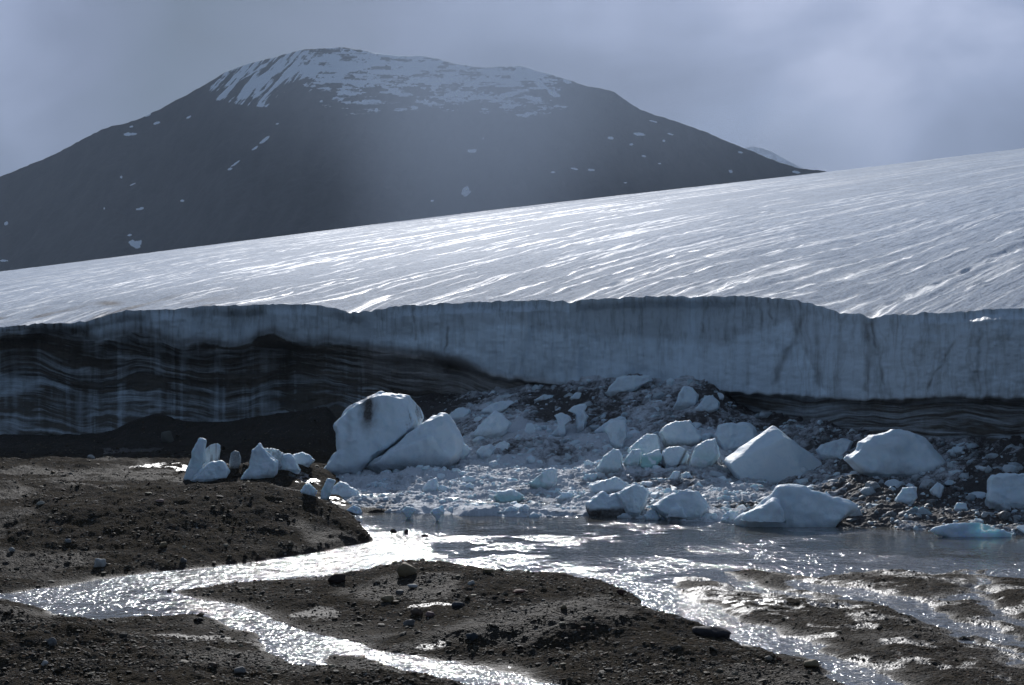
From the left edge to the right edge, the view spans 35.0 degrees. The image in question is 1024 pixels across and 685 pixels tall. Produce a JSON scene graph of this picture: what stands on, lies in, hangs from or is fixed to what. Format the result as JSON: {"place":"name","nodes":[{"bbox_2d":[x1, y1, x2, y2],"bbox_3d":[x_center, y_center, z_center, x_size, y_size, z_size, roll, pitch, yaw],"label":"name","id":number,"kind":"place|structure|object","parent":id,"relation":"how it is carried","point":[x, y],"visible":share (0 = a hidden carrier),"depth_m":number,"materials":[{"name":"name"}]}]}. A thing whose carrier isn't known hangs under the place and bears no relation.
{"place":"outdoors","nodes":[
{"label":"outdoors","id":0,"kind":"place"},
{"bbox_2d":[0,47,826,270],"bbox_3d":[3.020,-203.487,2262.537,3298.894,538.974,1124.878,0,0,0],"label":"mountain","id":1,"kind":"structure","parent":0,"point":[307,141],"depth_m":2383.21,"materials":[{"name":"grey stone"}]},
{"bbox_2d":[0,407,1023,684],"bbox_3d":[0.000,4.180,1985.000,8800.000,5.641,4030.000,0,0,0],"label":"ground","id":2,"kind":"structure","parent":0,"point":[92,517],"depth_m":36.98,"materials":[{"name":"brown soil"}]},
{"bbox_2d":[41,660,47,665],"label":"stone","id":3,"kind":"object","parent":2,"relation":"on","point":[44,663],"visible":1,"depth_m":28.18,"materials":[{"name":"grey stone"}]},
{"bbox_2d":[47,637,56,645],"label":"stone","id":4,"kind":"object","parent":2,"relation":"on","point":[51,641],"visible":1,"depth_m":29.45,"materials":[{"name":"grey stone"}]},
{"bbox_2d":[94,558,106,566],"bbox_3d":[-10.717,5.760,42.265,0.332,0.312,0.234,0,0,0],"label":"boulder","id":5,"kind":"object","parent":2,"relation":"on","point":[98,562],"visible":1,"depth_m":42.18,"materials":[{"name":"stone"}]},
{"bbox_2d":[159,542,167,547],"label":"stone","id":6,"kind":"object","parent":2,"relation":"on","point":[163,544],"visible":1,"depth_m":44.32,"materials":[{"name":"grey stone"}]},
{"bbox_2d":[161,431,173,442],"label":"boulder","id":7,"kind":"object","parent":2,"relation":"on","point":[166,436],"visible":0.99,"depth_m":83.11,"materials":[{"name":"stone"}]},
{"bbox_2d":[183,438,206,479],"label":"ice pillar","id":8,"kind":"structure","parent":2,"relation":"on","point":[197,460],"depth_m":64.56,"materials":[{"name":"white ice"}]},
{"bbox_2d":[190,460,229,481],"bbox_3d":[-11.968,5.224,64.342,1.602,1.128,1.019,0,0,0],"label":"ice block","id":9,"kind":"object","parent":2,"relation":"on","point":[213,470],"depth_m":64.00,"materials":[{"name":"white ice"}]},
{"bbox_2d":[202,443,220,467],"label":"ice slab","id":10,"kind":"object","parent":2,"relation":"on","point":[212,451],"depth_m":65.77,"materials":[{"name":"ice"}]},
{"bbox_2d":[207,662,218,666],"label":"stone","id":11,"kind":"object","parent":2,"relation":"on","point":[213,664],"visible":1,"depth_m":28.66,"materials":[{"name":"grey stone"}]},
{"bbox_2d":[229,450,240,469],"bbox_3d":[-11.061,4.810,64.760,0.525,1.010,0.307,0,0,0],"label":"ice slab","id":12,"kind":"object","parent":2,"relation":"on","point":[235,460],"depth_m":64.66,"materials":[{"name":"ice"}]},
{"bbox_2d":[234,666,246,673],"bbox_3d":[-4.758,5.746,28.435,0.224,0.163,0.164,0,0,0],"label":"stone","id":13,"kind":"object","parent":2,"relation":"on","point":[240,670],"visible":1,"depth_m":28.38,"materials":[{"name":"grey stone"}]},
{"bbox_2d":[241,443,277,478],"bbox_3d":[-10.049,4.879,64.259,1.646,1.820,1.284,0,0,0],"label":"ice block","id":14,"kind":"object","parent":2,"relation":"on","point":[263,462],"depth_m":63.78,"materials":[{"name":"white ice"}]},
{"bbox_2d":[264,448,283,469],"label":"ice block","id":15,"kind":"object","parent":2,"relation":"on","point":[276,454],"depth_m":64.99,"materials":[{"name":"white ice"}]},
{"bbox_2d":[281,453,300,473],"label":"ice block","id":16,"kind":"object","parent":2,"relation":"on","point":[289,462],"depth_m":65.07,"materials":[{"name":"ice"}]},
{"bbox_2d":[292,452,314,467],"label":"ice block","id":17,"kind":"object","parent":2,"relation":"on","point":[304,459],"depth_m":66.19,"materials":[{"name":"white ice"}]},
{"bbox_2d":[300,483,317,496],"bbox_3d":[-6.317,4.693,50.501,0.554,0.660,0.458,0,0,0],"label":"ice chunk","id":18,"kind":"object","parent":2,"relation":"on","point":[308,488],"visible":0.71,"depth_m":50.33,"materials":[{"name":"white ice"}]},
{"bbox_2d":[321,478,335,498],"bbox_3d":[-6.725,5.464,59.226,0.595,1.037,0.685,0,0,0],"label":"ice slab","id":19,"kind":"object","parent":2,"relation":"on","point":[327,488],"depth_m":58.99,"materials":[{"name":"white ice"}]},
{"bbox_2d":[328,573,345,583],"bbox_3d":[-4.205,5.688,39.026,0.424,0.272,0.316,0,0,-30],"label":"boulder","id":20,"kind":"object","parent":2,"relation":"on","point":[337,578],"visible":1,"depth_m":38.95,"materials":[{"name":"stone"}]},
{"bbox_2d":[381,595,393,601],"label":"stone","id":21,"kind":"object","parent":2,"relation":"on","point":[388,598],"visible":1,"depth_m":35.88,"materials":[{"name":"grey stone"}]},
{"bbox_2d":[396,589,403,594],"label":"stone","id":22,"kind":"object","parent":2,"relation":"on","point":[399,591],"visible":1,"depth_m":37.23,"materials":[{"name":"grey stone"}]},
{"bbox_2d":[397,562,416,576],"bbox_3d":[-2.505,5.465,38.935,0.426,0.383,0.347,0,0,32],"label":"boulder","id":23,"kind":"object","parent":2,"relation":"on","point":[404,569],"visible":1,"depth_m":38.83,"materials":[{"name":"stone"}]},
{"bbox_2d":[403,619,414,625],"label":"stone","id":24,"kind":"object","parent":2,"relation":"on","point":[410,622],"visible":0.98,"depth_m":33.71,"materials":[{"name":"grey stone"}]},
{"bbox_2d":[408,584,417,587],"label":"stone","id":25,"kind":"object","parent":2,"relation":"on","point":[412,585],"visible":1,"depth_m":37.71,"materials":[{"name":"grey stone"}]},
{"bbox_2d":[410,607,422,614],"bbox_3d":[-2.036,5.741,34.646,0.273,0.185,0.198,0,0,0],"label":"stone","id":26,"kind":"object","parent":2,"relation":"on","point":[416,611],"visible":1,"depth_m":34.60,"materials":[{"name":"grey stone"}]},
{"bbox_2d":[425,611,434,616],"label":"stone","id":27,"kind":"object","parent":2,"relation":"on","point":[428,614],"visible":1,"depth_m":34.40,"materials":[{"name":"grey stone"}]},
{"bbox_2d":[451,602,464,607],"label":"stone","id":28,"kind":"object","parent":2,"relation":"on","point":[457,604],"visible":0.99,"depth_m":34.96,"materials":[{"name":"grey stone"}]},
{"bbox_2d":[466,632,477,640],"bbox_3d":[-0.774,5.692,31.358,0.247,0.206,0.170,0,0,0],"label":"stone","id":29,"kind":"object","parent":2,"relation":"on","point":[472,636],"visible":1,"depth_m":31.30,"materials":[{"name":"grey stone"}]},
{"bbox_2d":[483,568,493,572],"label":"stone","id":30,"kind":"object","parent":2,"relation":"on","point":[486,570],"visible":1,"depth_m":38.48,"materials":[{"name":"grey stone"}]},
{"bbox_2d":[503,506,517,513],"bbox_3d":[-0.060,5.901,56.280,0.526,0.465,0.265,0,0,0],"label":"ice chunk","id":31,"kind":"object","parent":2,"relation":"on","point":[509,509],"visible":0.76,"depth_m":56.18,"materials":[{"name":"white ice"}]},
{"bbox_2d":[0,148,1023,442],"bbox_3d":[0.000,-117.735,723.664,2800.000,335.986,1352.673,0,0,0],"label":"glacier","id":32,"kind":"object","parent":2,"relation":"on","point":[880,298],"visible":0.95,"depth_m":91.59,"materials":[{"name":"white ice"}]},
{"bbox_2d":[513,589,524,592],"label":"stone","id":33,"kind":"object","parent":2,"relation":"on","point":[519,591],"visible":1,"depth_m":36.13,"materials":[{"name":"stone"}]},
{"bbox_2d":[585,491,624,516],"bbox_3d":[3.344,5.753,56.468,1.589,1.190,1.422,0,0,0],"label":"ice block","id":34,"kind":"object","parent":2,"relation":"on","point":[602,504],"depth_m":55.99,"materials":[{"name":"white ice"}]},
{"bbox_2d":[617,589,623,594],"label":"stone","id":35,"kind":"object","parent":2,"relation":"on","point":[620,591],"visible":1,"depth_m":37.13,"materials":[{"name":"grey stone"}]},
{"bbox_2d":[650,489,709,520],"bbox_3d":[5.701,5.639,54.908,2.020,1.341,1.618,0,0,0],"label":"ice block","id":36,"kind":"object","parent":2,"relation":"on","point":[688,504],"depth_m":54.68,"materials":[{"name":"white ice"}]},
{"bbox_2d":[692,626,730,637],"bbox_3d":[3.861,5.614,31.445,0.763,0.257,0.490,0,0,0],"label":"boulder","id":37,"kind":"object","parent":2,"relation":"on","point":[712,631],"visible":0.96,"depth_m":31.33,"materials":[{"name":"stone"}]},
{"bbox_2d":[764,656,771,660],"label":"stone","id":38,"kind":"object","parent":2,"relation":"on","point":[768,658],"visible":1,"depth_m":29.24,"materials":[{"name":"grey stone"}]},
{"bbox_2d":[803,659,818,666],"bbox_3d":[5.447,5.862,29.602,0.291,0.170,0.234,0,0,0],"label":"stone","id":39,"kind":"object","parent":2,"relation":"on","point":[812,663],"visible":1,"depth_m":29.52,"materials":[{"name":"grey stone"}]},
{"bbox_2d":[0,493,1023,684],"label":"water","id":40,"kind":"structure","parent":0,"point":[645,562],"depth_m":43.66,"materials":[{"name":"grey liquid"}]},
{"bbox_2d":[347,505,361,513],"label":"floating ice","id":41,"kind":"structure","parent":40,"relation":"on","point":[355,509],"depth_m":56.78,"materials":[{"name":"white ice"}]},
{"bbox_2d":[401,506,415,518],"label":"floating ice","id":42,"kind":"structure","parent":40,"relation":"on","point":[407,512],"depth_m":55.18,"materials":[{"name":"white ice"}]},
{"bbox_2d":[430,507,442,520],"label":"floating ice","id":43,"kind":"structure","parent":40,"relation":"on","point":[436,513],"depth_m":54.58,"materials":[{"name":"white ice"}]},
{"bbox_2d":[493,489,523,501],"bbox_3d":[-0.122,5.947,61.471,1.179,0.777,0.785,0,0,0],"label":"ice slab","id":44,"kind":"object","parent":40,"relation":"on","point":[510,495],"depth_m":61.23,"materials":[{"name":"white ice"}]},
{"bbox_2d":[557,492,574,503],"bbox_3d":[2.005,5.795,60.099,0.687,0.518,0.305,0,0,0],"label":"ice chunk","id":45,"kind":"object","parent":40,"relation":"on","point":[562,497],"visible":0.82,"depth_m":59.99,"materials":[{"name":"white ice"}]},
{"bbox_2d":[644,509,659,519],"bbox_3d":[4.752,5.974,55.059,0.573,0.646,0.443,0,0,0],"label":"ice chunk","id":46,"kind":"object","parent":40,"relation":"on","point":[651,514],"visible":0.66,"depth_m":54.91,"materials":[{"name":"white ice"}]},
{"bbox_2d":[699,513,717,519],"bbox_3d":[6.643,5.998,54.733,0.738,0.500,0.310,0,0,0],"label":"ice slab","id":47,"kind":"object","parent":40,"relation":"on","point":[708,515],"depth_m":54.65,"materials":[{"name":"white ice"}]},
{"bbox_2d":[721,510,738,522],"bbox_3d":[7.280,5.934,54.385,0.634,0.650,0.479,0,0,0],"label":"ice chunk","id":48,"kind":"object","parent":40,"relation":"on","point":[729,516],"visible":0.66,"depth_m":54.22,"materials":[{"name":"white ice"}]},
{"bbox_2d":[928,522,1013,536],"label":"floating ice","id":49,"kind":"structure","parent":40,"relation":"on","point":[972,529],"depth_m":50.11,"materials":[{"name":"white ice"}]},
{"bbox_2d":[0,0,1023,175],"label":"sky","id":50,"kind":"structure","parent":0,"point":[822,85],"materials":[{"name":"grey"}]},
{"bbox_2d":[336,373,1023,534],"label":"rubble slope","id":51,"kind":"structure","parent":0,"point":[408,477],"depth_m":66.97,"materials":[{"name":"grey gravel"}]},
{"bbox_2d":[331,481,359,498],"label":"ice block","id":52,"kind":"object","parent":51,"relation":"on","point":[343,490],"depth_m":60.72,"materials":[{"name":"white ice"}]},
{"bbox_2d":[324,391,423,475],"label":"ice block","id":53,"kind":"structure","parent":51,"relation":"on","point":[368,429],"depth_m":71.62,"materials":[{"name":"white ice"}]},
{"bbox_2d":[366,413,462,473],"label":"ice block","id":54,"kind":"object","parent":51,"relation":"on","point":[435,440],"depth_m":70.62,"materials":[{"name":"white ice"}]},
{"bbox_2d":[421,478,438,491],"bbox_3d":[-3.249,5.771,64.362,0.699,0.840,0.628,0,0,0],"label":"ice chunk","id":55,"kind":"object","parent":51,"relation":"on","point":[431,485],"visible":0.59,"depth_m":64.13,"materials":[{"name":"white ice"}]},
{"bbox_2d":[449,407,470,421],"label":"ice slab","id":56,"kind":"object","parent":51,"relation":"on","point":[456,414],"depth_m":82.80,"materials":[{"name":"white ice"}]},
{"bbox_2d":[459,442,471,459],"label":"ice block","id":57,"kind":"object","parent":51,"relation":"on","point":[466,451],"depth_m":72.59,"materials":[{"name":"white ice"}]},
{"bbox_2d":[465,483,473,489],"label":"ice chunk","id":58,"kind":"object","parent":51,"relation":"on","point":[470,486],"visible":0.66,"depth_m":65.03,"materials":[{"name":"white ice"}]},
{"bbox_2d":[476,444,495,459],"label":"ice chunk","id":59,"kind":"object","parent":51,"relation":"on","point":[485,452],"visible":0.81,"depth_m":73.39,"materials":[{"name":"white ice"}]},
{"bbox_2d":[470,411,511,438],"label":"ice block","id":60,"kind":"object","parent":51,"relation":"on","point":[494,424],"depth_m":76.91,"materials":[{"name":"white ice"}]},
{"bbox_2d":[481,400,518,414],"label":"ice slab","id":61,"kind":"object","parent":51,"relation":"on","point":[500,406],"depth_m":82.33,"materials":[{"name":"white ice"}]},
{"bbox_2d":[494,441,509,450],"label":"ice chunk","id":62,"kind":"object","parent":51,"relation":"on","point":[503,445],"visible":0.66,"depth_m":74.87,"materials":[{"name":"white ice"}]},
{"bbox_2d":[524,423,536,433],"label":"ice chunk","id":63,"kind":"object","parent":51,"relation":"on","point":[531,428],"visible":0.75,"depth_m":77.00,"materials":[{"name":"white ice"}]},
{"bbox_2d":[529,468,556,489],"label":"ice block","id":64,"kind":"object","parent":51,"relation":"on","point":[545,478],"depth_m":63.81,"materials":[{"name":"white ice"}]},
{"bbox_2d":[534,394,553,402],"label":"ice chunk","id":65,"kind":"object","parent":51,"relation":"on","point":[543,397],"visible":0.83,"depth_m":83.53,"materials":[{"name":"white ice"}]},
{"bbox_2d":[551,413,571,436],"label":"ice pillar","id":66,"kind":"structure","parent":51,"relation":"on","point":[563,419],"depth_m":76.89,"materials":[{"name":"white ice"}]},
{"bbox_2d":[570,392,581,399],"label":"ice chunk","id":67,"kind":"object","parent":51,"relation":"on","point":[576,395],"visible":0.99,"depth_m":82.34,"materials":[{"name":"white ice"}]},
{"bbox_2d":[568,403,588,432],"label":"ice pillar","id":68,"kind":"structure","parent":51,"relation":"on","point":[579,412],"depth_m":77.72,"materials":[{"name":"white ice"}]},
{"bbox_2d":[582,473,597,480],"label":"ice chunk","id":69,"kind":"object","parent":51,"relation":"on","point":[593,476],"visible":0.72,"depth_m":66.52,"materials":[{"name":"white ice"}]},
{"bbox_2d":[588,476,628,493],"bbox_3d":[3.563,5.425,60.019,1.540,0.934,1.049,0,0,0],"label":"ice block","id":70,"kind":"object","parent":51,"relation":"on","point":[613,484],"depth_m":59.67,"materials":[{"name":"white ice"}]},
{"bbox_2d":[596,448,622,475],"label":"ice block","id":71,"kind":"object","parent":51,"relation":"on","point":[611,461],"depth_m":66.94,"materials":[{"name":"white ice"}]},
{"bbox_2d":[594,416,626,432],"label":"ice slab","id":72,"kind":"object","parent":51,"relation":"on","point":[600,429],"depth_m":76.78,"materials":[{"name":"ice"}]},
{"bbox_2d":[604,419,626,447],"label":"ice block","id":73,"kind":"object","parent":51,"relation":"on","point":[615,431],"depth_m":73.21,"materials":[{"name":"ice"}]},
{"bbox_2d":[605,375,652,395],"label":"ice slab","id":74,"kind":"structure","parent":51,"relation":"on","point":[626,383],"depth_m":81.88,"materials":[{"name":"white ice"}]},
{"bbox_2d":[616,482,648,516],"bbox_3d":[4.182,5.552,56.322,1.182,1.429,1.382,0,0,0],"label":"ice block","id":75,"kind":"object","parent":51,"relation":"on","point":[633,497],"depth_m":55.87,"materials":[{"name":"white ice"}]},
{"bbox_2d":[624,449,641,465],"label":"ice block","id":76,"kind":"object","parent":51,"relation":"on","point":[633,457],"depth_m":67.04,"materials":[{"name":"white ice"}]},
{"bbox_2d":[627,433,660,460],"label":"ice block","id":77,"kind":"object","parent":51,"relation":"on","point":[647,443],"depth_m":69.00,"materials":[{"name":"ice"}]},
{"bbox_2d":[641,449,661,468],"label":"ice block","id":78,"kind":"object","parent":51,"relation":"on","point":[652,458],"depth_m":66.85,"materials":[{"name":"ice"}]},
{"bbox_2d":[669,471,679,479],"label":"ice chunk","id":79,"kind":"object","parent":51,"relation":"on","point":[674,475],"visible":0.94,"depth_m":64.64,"materials":[{"name":"white ice"}]},
{"bbox_2d":[661,446,688,467],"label":"ice block","id":80,"kind":"object","parent":51,"relation":"on","point":[675,456],"depth_m":67.06,"materials":[{"name":"white ice"}]},
{"bbox_2d":[659,420,701,446],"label":"ice block","id":81,"kind":"object","parent":51,"relation":"on","point":[679,433],"depth_m":70.62,"materials":[{"name":"white ice"}]},
{"bbox_2d":[341,375,1023,534],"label":"ice rubble","id":82,"kind":"object","parent":51,"relation":"on","point":[1002,515],"visible":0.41,"depth_m":61.67,"materials":[{"name":"ice"}]},
{"bbox_2d":[673,386,698,410],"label":"ice block","id":83,"kind":"object","parent":51,"relation":"on","point":[688,396],"depth_m":76.83,"materials":[{"name":"white ice"}]},
{"bbox_2d":[681,472,692,478],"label":"ice chunk","id":84,"kind":"object","parent":51,"relation":"on","point":[685,475],"visible":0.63,"depth_m":64.86,"materials":[{"name":"white ice"}]},
{"bbox_2d":[689,438,719,468],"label":"ice block","id":85,"kind":"object","parent":51,"relation":"on","point":[705,453],"depth_m":66.34,"materials":[{"name":"white ice"}]},
{"bbox_2d":[695,395,719,412],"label":"ice block","id":86,"kind":"object","parent":51,"relation":"on","point":[710,403],"depth_m":76.08,"materials":[{"name":"white ice"}]},
{"bbox_2d":[714,422,756,452],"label":"ice block","id":87,"kind":"object","parent":51,"relation":"on","point":[732,436],"depth_m":70.69,"materials":[{"name":"white ice"}]},
{"bbox_2d":[724,426,821,483],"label":"ice block","id":88,"kind":"object","parent":51,"relation":"on","point":[774,455],"depth_m":65.75,"materials":[{"name":"white ice"}]},
{"bbox_2d":[734,484,857,526],"bbox_3d":[9.330,5.480,53.042,4.075,1.669,1.871,0,0,0],"label":"ice block","id":89,"kind":"object","parent":51,"relation":"on","point":[789,505],"depth_m":52.84,"materials":[{"name":"white ice"}]},
{"bbox_2d":[796,478,807,484],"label":"ice chunk","id":90,"kind":"object","parent":51,"relation":"on","point":[799,481],"visible":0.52,"depth_m":64.09,"materials":[{"name":"white ice"}]},
{"bbox_2d":[816,438,852,459],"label":"ice block","id":91,"kind":"object","parent":51,"relation":"on","point":[835,449],"depth_m":66.76,"materials":[{"name":"white ice"}]},
{"bbox_2d":[843,429,944,477],"bbox_3d":[14.487,4.334,61.416,3.917,2.145,1.740,0,0,0],"label":"ice block","id":92,"kind":"object","parent":51,"relation":"on","point":[890,453],"depth_m":60.86,"materials":[{"name":"white ice"}]},
{"bbox_2d":[894,487,917,504],"bbox_3d":[13.546,5.384,55.807,0.818,0.849,0.650,0,0,0],"label":"ice chunk","id":93,"kind":"object","parent":51,"relation":"on","point":[907,495],"visible":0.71,"depth_m":55.60,"materials":[{"name":"white ice"}]},
{"bbox_2d":[929,482,943,497],"bbox_3d":[15.012,5.340,57.398,0.528,0.816,0.474,0,0,0],"label":"ice slab","id":94,"kind":"object","parent":51,"relation":"on","point":[936,489],"depth_m":57.24,"materials":[{"name":"white ice"}]},
{"bbox_2d":[947,446,963,454],"bbox_3d":[16.833,4.197,61.639,0.676,0.526,0.304,0,0,0],"label":"ice chunk","id":95,"kind":"object","parent":51,"relation":"on","point":[956,450],"visible":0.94,"depth_m":61.53,"materials":[{"name":"white ice"}]},
{"bbox_2d":[954,503,967,510],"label":"ice chunk","id":96,"kind":"object","parent":51,"relation":"on","point":[958,506],"visible":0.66,"depth_m":54.84,"materials":[{"name":"white ice"}]},
{"bbox_2d":[985,473,1023,510],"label":"ice block","id":97,"kind":"object","parent":51,"relation":"on","point":[1008,488],"depth_m":54.63,"materials":[{"name":"white ice"}]},
{"bbox_2d":[745,146,802,168],"bbox_3d":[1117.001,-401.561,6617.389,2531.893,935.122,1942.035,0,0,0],"label":"mountain","id":98,"kind":"structure","parent":0,"point":[768,154],"depth_m":7171.49,"materials":[{"name":"white snow"}]}
]}

